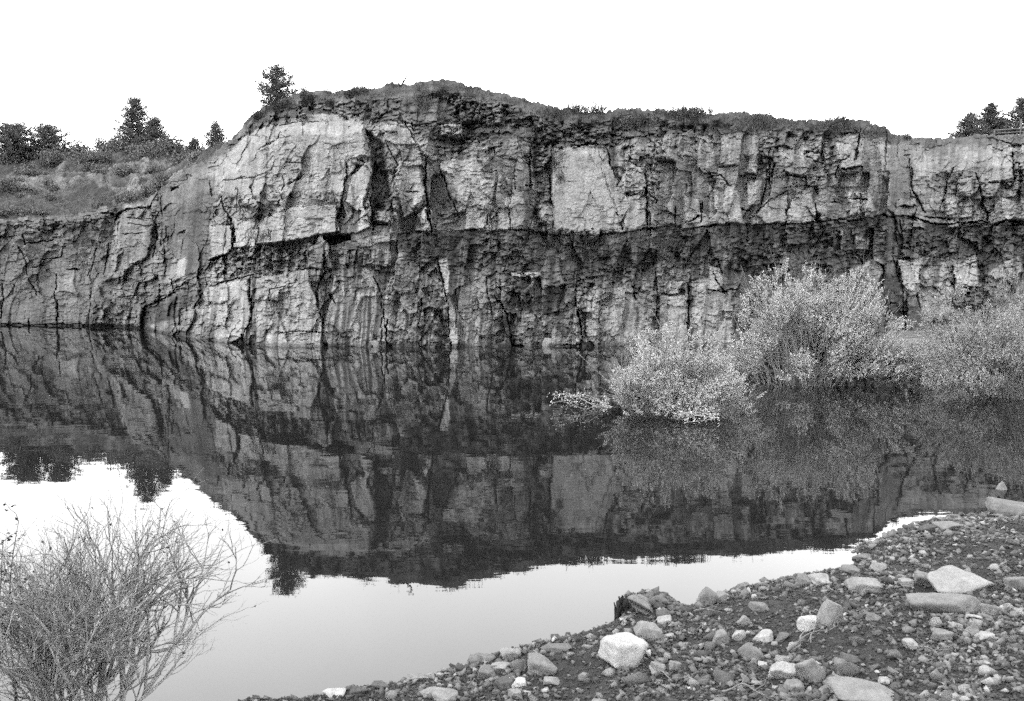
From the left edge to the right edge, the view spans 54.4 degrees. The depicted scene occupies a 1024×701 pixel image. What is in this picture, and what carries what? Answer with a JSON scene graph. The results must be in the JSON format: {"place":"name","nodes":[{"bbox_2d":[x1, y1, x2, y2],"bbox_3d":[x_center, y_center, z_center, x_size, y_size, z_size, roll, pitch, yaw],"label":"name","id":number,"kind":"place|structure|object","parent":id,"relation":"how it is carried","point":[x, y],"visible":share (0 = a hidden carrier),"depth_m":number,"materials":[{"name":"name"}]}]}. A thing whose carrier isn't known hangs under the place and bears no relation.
{"place":"outdoors","nodes":[
{"label":"outdoors","id":0,"kind":"place"},
{"bbox_2d":[0,96,286,219],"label":"hillside","id":1,"kind":"structure","parent":0,"point":[93,186],"depth_m":58.04,"materials":[{"name":"plant"}]},
{"bbox_2d":[0,204,18,216],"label":"shrub","id":2,"kind":"object","parent":1,"relation":"on","point":[13,208],"visible":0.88,"depth_m":52.73,"materials":[{"name":"grey plant"}]},
{"bbox_2d":[0,176,20,192],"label":"shrub","id":3,"kind":"object","parent":1,"relation":"on","point":[7,185],"visible":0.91,"depth_m":57.81,"materials":[{"name":"grey plant"}]},
{"bbox_2d":[0,146,32,163],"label":"shrub","id":4,"kind":"object","parent":1,"relation":"on","point":[5,158],"visible":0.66,"depth_m":70.06,"materials":[{"name":"grey plant"}]},
{"bbox_2d":[0,117,43,157],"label":"pine tree","id":5,"kind":"object","parent":1,"relation":"on","point":[10,133],"visible":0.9,"depth_m":70.48,"materials":[{"name":"grey plant"}]},
{"bbox_2d":[16,206,39,215],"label":"shrub","id":6,"kind":"object","parent":1,"relation":"on","point":[26,211],"visible":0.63,"depth_m":52.59,"materials":[{"name":"grey plant"}]},
{"bbox_2d":[13,164,48,176],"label":"shrub","id":7,"kind":"object","parent":1,"relation":"on","point":[31,172],"visible":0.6,"depth_m":66.50,"materials":[{"name":"grey plant"}]},
{"bbox_2d":[18,121,82,157],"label":"pine tree","id":8,"kind":"object","parent":1,"relation":"on","point":[42,135],"visible":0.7,"depth_m":71.47,"materials":[{"name":"grey plant"}]},
{"bbox_2d":[34,140,78,167],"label":"shrub","id":9,"kind":"object","parent":1,"relation":"on","point":[58,157],"visible":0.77,"depth_m":69.41,"materials":[{"name":"grey plant"}]},
{"bbox_2d":[63,137,93,155],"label":"shrub","id":10,"kind":"object","parent":1,"relation":"on","point":[84,149],"visible":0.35,"depth_m":73.37,"materials":[{"name":"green plant"}]},
{"bbox_2d":[67,145,115,165],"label":"shrub","id":11,"kind":"object","parent":1,"relation":"on","point":[97,156],"visible":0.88,"depth_m":68.28,"materials":[{"name":"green plant"}]},
{"bbox_2d":[89,130,119,150],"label":"shrub","id":12,"kind":"object","parent":1,"relation":"on","point":[98,143],"visible":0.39,"depth_m":72.12,"materials":[{"name":"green plant"}]},
{"bbox_2d":[103,129,136,152],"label":"shrub","id":13,"kind":"object","parent":1,"relation":"on","point":[123,143],"visible":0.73,"depth_m":71.21,"materials":[{"name":"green plant"}]},
{"bbox_2d":[107,163,138,176],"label":"shrub","id":14,"kind":"object","parent":1,"relation":"on","point":[120,170],"visible":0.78,"depth_m":59.78,"materials":[{"name":"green plant"}]},
{"bbox_2d":[109,93,153,150],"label":"pine tree","id":15,"kind":"object","parent":1,"relation":"on","point":[136,115],"visible":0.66,"depth_m":72.36,"materials":[{"name":"grey plant"}]},
{"bbox_2d":[133,181,154,199],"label":"shrub","id":16,"kind":"object","parent":1,"relation":"on","point":[145,188],"visible":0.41,"depth_m":49.85,"materials":[{"name":"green plant"}]},
{"bbox_2d":[124,137,171,161],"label":"shrub","id":17,"kind":"object","parent":1,"relation":"on","point":[142,150],"visible":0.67,"depth_m":68.19,"materials":[{"name":"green plant"}]},
{"bbox_2d":[127,114,169,149],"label":"pine tree","id":18,"kind":"object","parent":1,"relation":"on","point":[154,124],"visible":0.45,"depth_m":72.04,"materials":[{"name":"grey plant"}]},
{"bbox_2d":[144,164,162,174],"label":"shrub","id":19,"kind":"object","parent":1,"relation":"on","point":[151,169],"visible":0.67,"depth_m":59.45,"materials":[{"name":"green plant"}]},
{"bbox_2d":[147,177,167,194],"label":"shrub","id":20,"kind":"object","parent":1,"relation":"on","point":[156,185],"visible":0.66,"depth_m":47.50,"materials":[{"name":"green plant"}]},
{"bbox_2d":[152,131,183,154],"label":"shrub","id":21,"kind":"object","parent":1,"relation":"on","point":[170,140],"visible":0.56,"depth_m":69.49,"materials":[{"name":"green plant"}]},
{"bbox_2d":[162,135,187,154],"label":"shrub","id":22,"kind":"object","parent":1,"relation":"on","point":[174,148],"visible":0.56,"depth_m":69.29,"materials":[{"name":"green plant"}]},
{"bbox_2d":[164,146,197,165],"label":"shrub","id":23,"kind":"object","parent":1,"relation":"on","point":[176,160],"visible":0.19,"depth_m":55.83,"materials":[{"name":"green plant"}]},
{"bbox_2d":[183,136,203,154],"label":"pine tree","id":24,"kind":"object","parent":1,"relation":"on","point":[194,143],"visible":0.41,"depth_m":68.85,"materials":[{"name":"grey plant"}]},
{"bbox_2d":[185,147,205,164],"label":"shrub","id":25,"kind":"object","parent":1,"relation":"on","point":[193,155],"visible":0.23,"depth_m":51.69,"materials":[{"name":"grey plant"}]},
{"bbox_2d":[200,119,227,147],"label":"pine tree","id":26,"kind":"object","parent":1,"relation":"on","point":[216,131],"visible":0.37,"depth_m":64.83,"materials":[{"name":"grey plant"}]},
{"bbox_2d":[0,325,1023,700],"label":"water","id":27,"kind":"structure","parent":0,"point":[418,509],"depth_m":13.73,"materials":[{"name":"liquid"}]},
{"bbox_2d":[624,318,691,351],"bbox_3d":[4.967,-0.458,34.046,2.406,1.315,1.898,0,5,0],"label":"willow bush","id":28,"kind":"object","parent":27,"relation":"in","point":[655,338],"visible":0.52,"depth_m":33.77,"materials":[{"name":"grey plant"}]},
{"bbox_2d":[580,310,766,418],"bbox_3d":[3.213,0.293,19.903,3.746,2.270,3.075,0,5,0],"label":"willow bush","id":29,"kind":"object","parent":27,"relation":"in","point":[676,378],"visible":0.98,"depth_m":19.46,"materials":[{"name":"grey plant"}]},
{"bbox_2d":[547,388,611,408],"bbox_3d":[1.460,1.007,20.990,1.501,0.514,1.286,0,5,0],"label":"trailing branch","id":30,"kind":"object","parent":29,"relation":"attached to","point":[580,396],"visible":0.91,"depth_m":20.79,"materials":[{"name":"grey plant"}]},
{"bbox_2d":[669,403,719,423],"bbox_3d":[3.484,1.238,18.617,0.929,0.482,1.644,0,5,0],"label":"trailing branch","id":31,"kind":"object","parent":29,"relation":"attached to","point":[686,414],"visible":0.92,"depth_m":18.62,"materials":[{"name":"grey plant"}]},
{"bbox_2d":[704,241,948,389],"bbox_3d":[7.699,-0.736,24.592,5.888,3.871,4.548,2,5,25],"label":"willow bush","id":32,"kind":"object","parent":27,"relation":"in","point":[831,331],"visible":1,"depth_m":24.31,"materials":[{"name":"grey plant"}]},
{"bbox_2d":[874,339,936,387],"bbox_3d":[9.612,0.346,24.591,1.522,1.342,1.414,0,5,0],"label":"willow bush","id":33,"kind":"object","parent":27,"relation":"in","point":[915,368],"visible":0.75,"depth_m":24.27,"materials":[{"name":"grey plant"}]},
{"bbox_2d":[909,337,961,372],"bbox_3d":[11.916,0.187,27.814,1.694,1.250,1.699,-4,7,-42],"label":"willow bush","id":34,"kind":"object","parent":27,"relation":"in","point":[923,343],"visible":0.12,"depth_m":27.67,"materials":[{"name":"grey plant"}]},
{"bbox_2d":[903,285,1023,400],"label":"willow bush","id":35,"kind":"object","parent":27,"relation":"in","point":[980,373],"visible":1,"depth_m":22.27,"materials":[{"name":"grey plant"}]},
{"bbox_2d":[914,250,1023,357],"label":"willow bush","id":36,"kind":"object","parent":27,"relation":"in","point":[956,321],"visible":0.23,"depth_m":30.98,"materials":[{"name":"grey plant"}]},
{"bbox_2d":[0,78,1023,347],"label":"cliff","id":37,"kind":"structure","parent":0,"point":[464,178],"depth_m":37.98,"materials":[{"name":"stone"}]},
{"bbox_2d":[245,63,306,109],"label":"pine tree","id":38,"kind":"object","parent":37,"relation":"on","point":[274,86],"visible":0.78,"depth_m":40.55,"materials":[{"name":"grey plant"}]},
{"bbox_2d":[265,92,293,112],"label":"shrub","id":39,"kind":"object","parent":37,"relation":"on","point":[274,107],"visible":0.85,"depth_m":39.67,"materials":[{"name":"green plant"}]},
{"bbox_2d":[297,90,315,107],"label":"shrub","id":40,"kind":"object","parent":37,"relation":"on","point":[305,101],"visible":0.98,"depth_m":39.11,"materials":[{"name":"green plant"}]},
{"bbox_2d":[0,75,894,332],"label":"grass","id":41,"kind":"structure","parent":37,"relation":"on","point":[696,112],"depth_m":38.92,"materials":[{"name":"plant"}]},
{"bbox_2d":[618,114,636,129],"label":"shrub","id":42,"kind":"object","parent":37,"relation":"on","point":[625,121],"visible":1,"depth_m":38.48,"materials":[{"name":"grey plant"}]},
{"bbox_2d":[947,111,993,137],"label":"pine tree","id":43,"kind":"object","parent":37,"relation":"on","point":[968,124],"visible":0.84,"depth_m":86.24,"materials":[{"name":"grey plant"}]},
{"bbox_2d":[977,101,1007,135],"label":"pine tree","id":44,"kind":"object","parent":37,"relation":"on","point":[990,114],"visible":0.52,"depth_m":88.14,"materials":[{"name":"grey plant"}]},
{"bbox_2d":[993,95,1023,134],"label":"pine tree","id":45,"kind":"object","parent":37,"relation":"on","point":[1012,122],"visible":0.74,"depth_m":86.32,"materials":[{"name":"grey plant"}]},
{"bbox_2d":[0,0,1023,150],"label":"sky","id":46,"kind":"structure","parent":0,"point":[914,67],"materials":[{"name":"white"}]},
{"bbox_2d":[238,511,1023,700],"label":"shore","id":47,"kind":"structure","parent":0,"point":[771,601],"depth_m":7.24,"materials":[{"name":"gravel"}]},
{"bbox_2d":[0,531,28,663],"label":"leafy sapling","id":48,"kind":"object","parent":47,"relation":"on","point":[1,571],"visible":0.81,"depth_m":6.04,"materials":[{"name":"grey plant"}]},
{"bbox_2d":[0,502,34,700],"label":"leafy sapling","id":49,"kind":"object","parent":47,"relation":"on","point":[4,504],"visible":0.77,"depth_m":6.14,"materials":[{"name":"grey plant"}]},
{"bbox_2d":[0,459,274,700],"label":"bare bush","id":50,"kind":"object","parent":47,"relation":"on","point":[58,644],"visible":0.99,"depth_m":6.35,"materials":[{"name":"grey plant"}]},
{"bbox_2d":[323,688,345,697],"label":"stone","id":51,"kind":"object","parent":47,"relation":"on","point":[329,692],"visible":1,"depth_m":6.77,"materials":[{"name":"stone"}]},
{"bbox_2d":[349,685,366,694],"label":"stone","id":52,"kind":"object","parent":47,"relation":"on","point":[357,690],"visible":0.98,"depth_m":6.76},
{"bbox_2d":[371,680,389,688],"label":"stone","id":53,"kind":"object","parent":47,"relation":"on","point":[377,684],"visible":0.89,"depth_m":6.88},
{"bbox_2d":[419,686,457,700],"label":"rock","id":54,"kind":"object","parent":47,"relation":"on","point":[442,694],"visible":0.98,"depth_m":6.64,"materials":[{"name":"stone"}]},
{"bbox_2d":[477,664,495,678],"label":"stone","id":55,"kind":"object","parent":47,"relation":"on","point":[486,671],"visible":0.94,"depth_m":7.00,"materials":[{"name":"stone"}]},
{"bbox_2d":[496,675,514,689],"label":"stone","id":56,"kind":"object","parent":47,"relation":"on","point":[504,682],"visible":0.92,"depth_m":6.80,"materials":[{"name":"stone"}]},
{"bbox_2d":[499,648,520,660],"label":"rock","id":57,"kind":"object","parent":47,"relation":"on","point":[512,654],"visible":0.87,"depth_m":7.42,"materials":[{"name":"stone"}]},
{"bbox_2d":[508,688,522,699],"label":"stone","id":58,"kind":"object","parent":47,"relation":"on","point":[514,692],"visible":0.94,"depth_m":6.56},
{"bbox_2d":[509,659,524,670],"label":"shore stone","id":59,"kind":"object","parent":47,"relation":"on","point":[516,664],"visible":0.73,"depth_m":7.10,"materials":[{"name":"stone"}]},
{"bbox_2d":[511,677,525,687],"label":"stone","id":60,"kind":"object","parent":47,"relation":"on","point":[519,682],"visible":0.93,"depth_m":6.77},
{"bbox_2d":[527,652,557,675],"bbox_3d":[0.218,2.231,7.049,0.220,0.151,0.211,0,5,0],"label":"rock","id":61,"kind":"object","parent":47,"relation":"on","point":[538,664],"visible":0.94,"depth_m":6.96,"materials":[{"name":"stone"}]},
{"bbox_2d":[543,676,559,685],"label":"stone","id":62,"kind":"object","parent":47,"relation":"on","point":[550,680],"visible":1,"depth_m":6.78,"materials":[{"name":"stone"}]},
{"bbox_2d":[541,643,571,651],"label":"rock","id":63,"kind":"object","parent":47,"relation":"on","point":[557,647],"visible":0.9,"depth_m":7.44,"materials":[{"name":"stone"}]},
{"bbox_2d":[598,632,648,668],"bbox_3d":[0.791,2.159,7.070,0.325,0.247,0.267,-2,5,-20],"label":"boulder","id":64,"kind":"object","parent":47,"relation":"on","point":[617,650],"visible":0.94,"depth_m":6.97,"materials":[{"name":"stone"}]},
{"bbox_2d":[614,594,635,617],"bbox_3d":[1.028,2.231,8.523,0.326,0.294,0.160,0,5,0],"label":"black stump","id":65,"kind":"object","parent":47,"relation":"on","point":[623,605],"visible":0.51,"depth_m":8.47,"materials":[{"name":"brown wood"}]},
{"bbox_2d":[621,672,652,684],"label":"shore stone","id":66,"kind":"object","parent":47,"relation":"on","point":[638,678],"visible":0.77,"depth_m":6.56,"materials":[{"name":"stone"}]},
{"bbox_2d":[627,594,652,614],"bbox_3d":[1.083,2.142,8.305,0.258,0.222,0.165,0,5,0],"label":"broken slab","id":67,"kind":"object","parent":47,"relation":"on","point":[641,603],"depth_m":8.28,"materials":[{"name":"stone"}]},
{"bbox_2d":[633,621,664,639],"bbox_3d":[1.048,2.169,7.652,0.244,0.193,0.198,-1,5,-10],"label":"boulder","id":68,"kind":"object","parent":47,"relation":"on","point":[647,630],"visible":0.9,"depth_m":7.58,"materials":[{"name":"stone"}]},
{"bbox_2d":[649,661,665,674],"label":"stone","id":69,"kind":"object","parent":47,"relation":"on","point":[656,666],"visible":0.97,"depth_m":6.76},
{"bbox_2d":[644,591,684,610],"bbox_3d":[1.291,2.167,8.459,0.437,0.233,0.320,25,16,25],"label":"rock","id":70,"kind":"object","parent":47,"relation":"on","point":[658,599],"visible":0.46,"depth_m":8.36,"materials":[{"name":"stone"}]},
{"bbox_2d":[657,615,671,624],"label":"stone","id":71,"kind":"object","parent":47,"relation":"on","point":[663,619],"visible":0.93,"depth_m":8.00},
{"bbox_2d":[669,660,681,671],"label":"stone","id":72,"kind":"object","parent":47,"relation":"on","point":[674,666],"visible":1,"depth_m":6.76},
{"bbox_2d":[696,586,717,604],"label":"rock","id":73,"kind":"object","parent":47,"relation":"on","point":[707,594],"visible":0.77,"depth_m":8.53,"materials":[{"name":"stone"}]},
{"bbox_2d":[712,629,729,645],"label":"stone","id":74,"kind":"object","parent":47,"relation":"on","point":[720,637],"visible":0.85,"depth_m":7.31,"materials":[{"name":"stone"}]},
{"bbox_2d":[713,669,734,683],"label":"shore stone","id":75,"kind":"object","parent":47,"relation":"on","point":[722,677],"visible":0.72,"depth_m":6.57,"materials":[{"name":"stone"}]},
{"bbox_2d":[732,630,745,639],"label":"stone","id":76,"kind":"object","parent":47,"relation":"on","point":[739,634],"visible":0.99,"depth_m":7.42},
{"bbox_2d":[722,673,765,695],"bbox_3d":[1.460,2.090,6.229,0.308,0.177,0.074,4,6,40],"label":"twig","id":77,"kind":"object","parent":47,"relation":"on","point":[739,684],"visible":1,"depth_m":6.19,"materials":[{"name":"grey wood"}]},
{"bbox_2d":[737,615,753,625],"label":"stone","id":78,"kind":"object","parent":47,"relation":"on","point":[743,620],"visible":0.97,"depth_m":7.83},
{"bbox_2d":[737,643,763,658],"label":"rock","id":79,"kind":"object","parent":47,"relation":"on","point":[748,650],"visible":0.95,"depth_m":7.07,"materials":[{"name":"stone"}]},
{"bbox_2d":[748,601,769,611],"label":"stone","id":80,"kind":"object","parent":47,"relation":"on","point":[755,606],"visible":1,"depth_m":8.17,"materials":[{"name":"stone"}]},
{"bbox_2d":[753,629,773,641],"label":"rock","id":81,"kind":"object","parent":47,"relation":"on","point":[764,635],"depth_m":7.37,"materials":[{"name":"stone"}]},
{"bbox_2d":[768,661,797,678],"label":"boulder","id":82,"kind":"object","parent":47,"relation":"on","point":[781,669],"visible":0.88,"depth_m":6.51,"materials":[{"name":"stone"}]},
{"bbox_2d":[783,679,804,691],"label":"stone","id":83,"kind":"object","parent":47,"relation":"on","point":[793,684],"visible":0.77,"depth_m":6.34,"materials":[{"name":"stone"}]},
{"bbox_2d":[786,630,813,651],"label":"twig","id":84,"kind":"object","parent":47,"relation":"on","point":[793,645],"visible":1,"depth_m":7.06,"materials":[{"name":"grey wood"}]},
{"bbox_2d":[795,573,811,585],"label":"rock","id":85,"kind":"object","parent":47,"relation":"on","point":[802,579],"visible":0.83,"depth_m":8.90,"materials":[{"name":"stone"}]},
{"bbox_2d":[796,615,816,631],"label":"stone","id":86,"kind":"object","parent":47,"relation":"on","point":[806,623],"visible":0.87,"depth_m":7.48,"materials":[{"name":"stone"}]},
{"bbox_2d":[794,658,825,683],"bbox_3d":[1.929,2.081,6.436,0.198,0.199,0.102,0,5,0],"label":"rock","id":87,"kind":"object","parent":47,"relation":"on","point":[811,669],"depth_m":6.40,"materials":[{"name":"stone"}]},
{"bbox_2d":[808,573,830,585],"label":"rock","id":88,"kind":"object","parent":47,"relation":"on","point":[816,579],"visible":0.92,"depth_m":8.90,"materials":[{"name":"stone"}]},
{"bbox_2d":[817,599,842,625],"bbox_3d":[2.422,2.019,7.580,0.228,0.260,0.162,0,5,0],"label":"boulder","id":89,"kind":"object","parent":47,"relation":"on","point":[829,611],"visible":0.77,"depth_m":7.54,"materials":[{"name":"stone"}]},
{"bbox_2d":[832,662,860,676],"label":"shore stone","id":90,"kind":"object","parent":47,"relation":"on","point":[848,669],"visible":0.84,"depth_m":6.44,"materials":[{"name":"stone"}]},
{"bbox_2d":[841,564,859,573],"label":"stone","id":91,"kind":"object","parent":47,"relation":"on","point":[850,569],"visible":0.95,"depth_m":9.19,"materials":[{"name":"stone"}]},
{"bbox_2d":[840,652,860,662],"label":"rock","id":92,"kind":"object","parent":47,"relation":"on","point":[849,658],"visible":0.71,"depth_m":6.70,"materials":[{"name":"stone"}]},
{"bbox_2d":[826,676,893,700],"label":"rock","id":93,"kind":"object","parent":47,"relation":"on","point":[850,689],"visible":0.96,"depth_m":6.14,"materials":[{"name":"stone"}]},
{"bbox_2d":[843,576,882,593],"bbox_3d":[3.032,2.051,8.596,0.284,0.155,0.238,0,5,0],"label":"rock","id":94,"kind":"object","parent":47,"relation":"on","point":[860,584],"visible":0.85,"depth_m":8.53,"materials":[{"name":"stone"}]},
{"bbox_2d":[869,562,886,570],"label":"stone","id":95,"kind":"object","parent":47,"relation":"on","point":[875,566],"visible":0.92,"depth_m":9.40,"materials":[{"name":"stone"}]},
{"bbox_2d":[897,578,913,586],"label":"stone","id":96,"kind":"object","parent":47,"relation":"on","point":[905,582],"visible":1,"depth_m":8.68,"materials":[{"name":"stone"}]},
{"bbox_2d":[902,638,919,649],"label":"stone","id":97,"kind":"object","parent":47,"relation":"on","point":[906,642],"visible":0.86,"depth_m":6.89,"materials":[{"name":"stone"}]},
{"bbox_2d":[914,570,929,585],"bbox_3d":[3.629,2.017,8.757,0.198,0.177,0.185,0,5,0],"label":"block","id":98,"kind":"object","parent":47,"relation":"on","point":[920,577],"depth_m":8.70,"materials":[{"name":"stone"}]},
{"bbox_2d":[917,524,937,532],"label":"rock","id":99,"kind":"object","parent":47,"relation":"on","point":[930,528],"visible":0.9,"depth_m":10.70,"materials":[{"name":"stone"}]},
{"bbox_2d":[929,617,942,627],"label":"shore stone","id":100,"kind":"object","parent":47,"relation":"on","point":[936,622],"visible":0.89,"depth_m":7.21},
{"bbox_2d":[930,628,953,640],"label":"stone","id":101,"kind":"object","parent":47,"relation":"on","point":[942,634],"visible":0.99,"depth_m":6.98,"materials":[{"name":"stone"}]},
{"bbox_2d":[905,592,981,613],"bbox_3d":[3.327,1.968,7.658,0.569,0.178,0.225,1,5,9],"label":"slab","id":102,"kind":"object","parent":47,"relation":"on","point":[940,603],"depth_m":7.60,"materials":[{"name":"stone"}]},
{"bbox_2d":[932,521,962,531],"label":"rock","id":103,"kind":"object","parent":47,"relation":"on","point":[943,526],"visible":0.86,"depth_m":10.70,"materials":[{"name":"stone"}]},
{"bbox_2d":[926,565,994,593],"bbox_3d":[3.867,2.000,8.571,0.546,0.237,0.443,0,5,0],"label":"boulder","id":104,"kind":"object","parent":47,"relation":"on","point":[949,579],"visible":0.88,"depth_m":8.49,"materials":[{"name":"stone"}]},
{"bbox_2d":[974,631,995,640],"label":"stone","id":105,"kind":"object","parent":47,"relation":"on","point":[981,635],"visible":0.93,"depth_m":6.95,"materials":[{"name":"stone"}]},
{"bbox_2d":[980,603,999,615],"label":"stone","id":106,"kind":"object","parent":47,"relation":"on","point":[989,610],"visible":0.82,"depth_m":7.46,"materials":[{"name":"stone"}]},
{"bbox_2d":[984,497,1023,514],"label":"boulder","id":107,"kind":"object","parent":47,"relation":"on","point":[993,505],"visible":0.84,"depth_m":11.70,"materials":[{"name":"stone"}]},
{"bbox_2d":[1003,576,1023,590],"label":"boulder","id":108,"kind":"object","parent":47,"relation":"on","point":[1011,583],"visible":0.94,"depth_m":8.28,"materials":[{"name":"stone"}]},
{"bbox_2d":[864,324,1013,349],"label":"bank","id":109,"kind":"structure","parent":0,"point":[912,337],"depth_m":36.96,"materials":[{"name":"soil"}]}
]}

